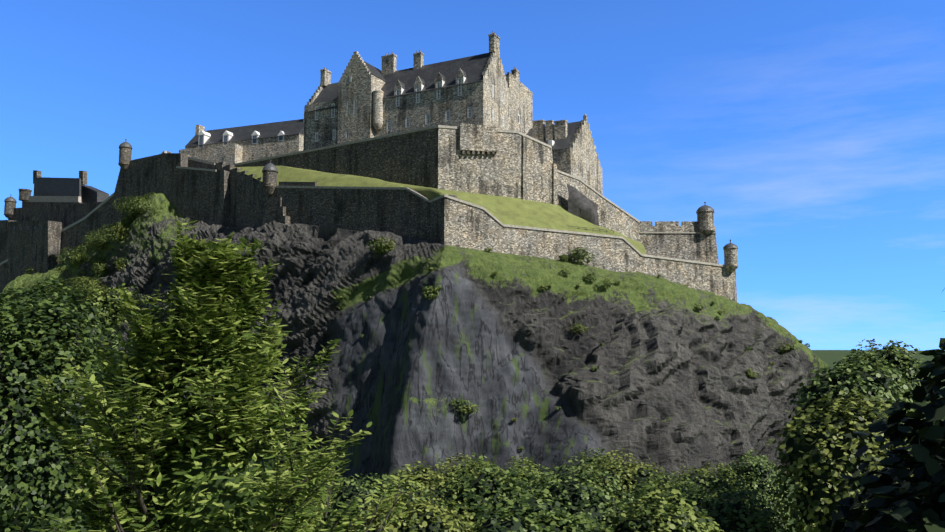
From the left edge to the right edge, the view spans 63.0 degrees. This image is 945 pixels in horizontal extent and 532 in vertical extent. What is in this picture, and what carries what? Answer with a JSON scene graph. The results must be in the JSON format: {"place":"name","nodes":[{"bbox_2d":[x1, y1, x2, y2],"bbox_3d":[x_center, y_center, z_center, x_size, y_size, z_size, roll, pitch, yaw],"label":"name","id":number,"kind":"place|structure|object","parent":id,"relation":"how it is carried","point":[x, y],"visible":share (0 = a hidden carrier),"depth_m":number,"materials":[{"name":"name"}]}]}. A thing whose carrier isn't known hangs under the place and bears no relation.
{"place":"outdoors","nodes":[
{"label":"outdoors","id":0,"kind":"place"},
{"bbox_2d":[43,297,87,328],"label":"slope tree","id":1,"kind":"object","parent":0,"point":[71,312],"visible":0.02,"depth_m":127.12,"materials":[{"name":"green plant"}]},
{"bbox_2d":[77,318,122,366],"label":"slope tree","id":2,"kind":"object","parent":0,"point":[111,344],"visible":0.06,"depth_m":101.97,"materials":[{"name":"green plant"}]},
{"bbox_2d":[79,287,127,337],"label":"slope tree","id":3,"kind":"object","parent":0,"point":[108,308],"visible":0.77,"depth_m":135.87,"materials":[{"name":"green plant"}]},
{"bbox_2d":[179,119,303,164],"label":"long low building","id":4,"kind":"structure","parent":0,"point":[233,145],"depth_m":206.59,"materials":[{"name":"stone"}]},
{"bbox_2d":[0,0,944,350],"label":"sky","id":5,"kind":"structure","parent":0,"point":[812,132],"materials":[{"name":"blue"}]},
{"bbox_2d":[49,350,944,531],"bbox_3d":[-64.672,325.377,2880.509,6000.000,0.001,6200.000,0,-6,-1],"label":"ground","id":6,"kind":"structure","parent":0,"point":[828,357],"depth_m":1207.29,"materials":[{"name":"green plant"}]},
{"bbox_2d":[0,278,117,531],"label":"tree","id":7,"kind":"object","parent":6,"relation":"on","point":[40,339],"visible":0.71,"depth_m":31.29,"materials":[{"name":"green plant"}]},
{"bbox_2d":[2,326,141,437],"bbox_3d":[-32.794,16.057,59.425,13.876,25.484,7.510,6,-8,-43],"label":"bush","id":8,"kind":"object","parent":6,"relation":"on","point":[99,368],"depth_m":61.28,"materials":[{"name":"green plant"}]},
{"bbox_2d":[91,275,329,531],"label":"ash tree","id":9,"kind":"object","parent":6,"relation":"on","point":[200,491],"visible":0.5,"depth_m":20.83,"materials":[{"name":"green plant"}]},
{"bbox_2d":[6,218,420,531],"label":"ash tree","id":10,"kind":"object","parent":6,"relation":"on","point":[205,275],"visible":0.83,"depth_m":20.86,"materials":[{"name":"green plant"}]},
{"bbox_2d":[265,469,348,527],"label":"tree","id":11,"kind":"object","parent":6,"relation":"on","point":[325,490],"visible":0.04,"depth_m":86.19,"materials":[{"name":"green plant"}]},
{"bbox_2d":[276,486,384,530],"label":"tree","id":12,"kind":"object","parent":6,"relation":"on","point":[323,503],"visible":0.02,"depth_m":66.48,"materials":[{"name":"green plant"}]},
{"bbox_2d":[313,473,440,531],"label":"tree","id":13,"kind":"object","parent":6,"relation":"on","point":[349,492],"visible":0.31,"depth_m":57.72,"materials":[{"name":"green plant"}]},
{"bbox_2d":[1,193,828,489],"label":"castle rock","id":14,"kind":"object","parent":6,"relation":"on","point":[669,385],"visible":0.52,"depth_m":134.30,"materials":[{"name":"grey stone"}]},
{"bbox_2d":[0,123,737,301],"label":"castle walls","id":15,"kind":"structure","parent":14,"relation":"on","point":[45,223],"depth_m":161.09,"materials":[{"name":"stone"}]},
{"bbox_2d":[303,31,532,150],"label":"hospital block","id":16,"kind":"structure","parent":15,"relation":"on","point":[361,99],"depth_m":173.60,"materials":[{"name":"stone"}]},
{"bbox_2d":[24,192,809,450],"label":"shrubs","id":17,"kind":"object","parent":14,"relation":"on","point":[116,234],"visible":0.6,"depth_m":186.19,"materials":[{"name":"green plant"}]},
{"bbox_2d":[235,165,645,253],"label":"bank grass","id":18,"kind":"structure","parent":14,"relation":"on","point":[515,211],"depth_m":153.47,"materials":[{"name":"green plant"}]},
{"bbox_2d":[567,184,598,225],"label":"wall","id":19,"kind":"structure","parent":18,"relation":"on","point":[582,206],"depth_m":160.15,"materials":[{"name":"grey stone"}]},
{"bbox_2d":[573,226,613,233],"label":"railing","id":20,"kind":"object","parent":18,"relation":"on","point":[606,231],"visible":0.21,"depth_m":153.31,"materials":[{"name":"black metal"}]},
{"bbox_2d":[356,486,475,531],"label":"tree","id":21,"kind":"object","parent":6,"relation":"on","point":[425,519],"visible":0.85,"depth_m":47.18,"materials":[{"name":"green plant"}]},
{"bbox_2d":[380,460,462,505],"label":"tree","id":22,"kind":"object","parent":6,"relation":"on","point":[427,477],"visible":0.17,"depth_m":72.68,"materials":[{"name":"green plant"}]},
{"bbox_2d":[432,453,504,488],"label":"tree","id":23,"kind":"object","parent":6,"relation":"on","point":[450,469],"visible":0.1,"depth_m":92.12,"materials":[{"name":"green plant"}]},
{"bbox_2d":[434,453,537,531],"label":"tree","id":24,"kind":"object","parent":6,"relation":"on","point":[487,489],"visible":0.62,"depth_m":54.83,"materials":[{"name":"green plant"}]},
{"bbox_2d":[497,453,559,486],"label":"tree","id":25,"kind":"object","parent":6,"relation":"on","point":[522,474],"visible":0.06,"depth_m":77.45,"materials":[{"name":"green plant"}]},
{"bbox_2d":[468,482,612,531],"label":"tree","id":26,"kind":"object","parent":6,"relation":"on","point":[524,514],"visible":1,"depth_m":45.69,"materials":[{"name":"green plant"}]},
{"bbox_2d":[513,457,642,530],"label":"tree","id":27,"kind":"object","parent":6,"relation":"on","point":[578,496],"visible":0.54,"depth_m":62.29,"materials":[{"name":"green plant"}]},
{"bbox_2d":[562,448,624,481],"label":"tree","id":28,"kind":"object","parent":6,"relation":"on","point":[581,455],"visible":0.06,"depth_m":97.63,"materials":[{"name":"green plant"}]},
{"bbox_2d":[572,448,668,508],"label":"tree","id":29,"kind":"object","parent":6,"relation":"on","point":[633,475],"visible":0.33,"depth_m":81.59,"materials":[{"name":"green plant"}]},
{"bbox_2d":[598,480,723,531],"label":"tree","id":30,"kind":"object","parent":6,"relation":"on","point":[659,521],"visible":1,"depth_m":49.44,"materials":[{"name":"green plant"}]},
{"bbox_2d":[617,471,715,518],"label":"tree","id":31,"kind":"object","parent":6,"relation":"on","point":[673,483],"visible":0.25,"depth_m":69.37,"materials":[{"name":"green plant"}]},
{"bbox_2d":[672,461,763,513],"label":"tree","id":32,"kind":"object","parent":6,"relation":"on","point":[696,476],"visible":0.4,"depth_m":88.02,"materials":[{"name":"green plant"}]},
{"bbox_2d":[679,480,788,531],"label":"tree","id":33,"kind":"object","parent":6,"relation":"on","point":[728,516],"visible":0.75,"depth_m":56.90,"materials":[{"name":"green plant"}]},
{"bbox_2d":[717,449,791,530],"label":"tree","id":34,"kind":"object","parent":6,"relation":"on","point":[760,478],"visible":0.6,"depth_m":95.92,"materials":[{"name":"green plant"}]},
{"bbox_2d":[769,387,913,531],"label":"bush","id":35,"kind":"object","parent":6,"relation":"on","point":[820,457],"visible":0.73,"depth_m":52.40,"materials":[{"name":"green plant"}]},
{"bbox_2d":[788,354,914,476],"bbox_3d":[30.098,17.953,60.621,9.490,21.961,9.218,0,-6,-1],"label":"bush","id":36,"kind":"object","parent":6,"relation":"on","point":[877,381],"visible":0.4,"depth_m":60.25,"materials":[{"name":"green plant"}]},
{"bbox_2d":[821,288,944,531],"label":"dark tree","id":37,"kind":"object","parent":6,"relation":"on","point":[915,502],"visible":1,"depth_m":10.52,"materials":[{"name":"green plant"}]},
{"bbox_2d":[833,339,933,440],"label":"bush","id":38,"kind":"object","parent":6,"relation":"on","point":[900,360],"visible":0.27,"depth_m":78.23,"materials":[{"name":"green plant"}]},
{"bbox_2d":[526,114,602,194],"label":"building","id":39,"kind":"structure","parent":0,"point":[574,153],"depth_m":175.04,"materials":[{"name":"stone"}]}
]}

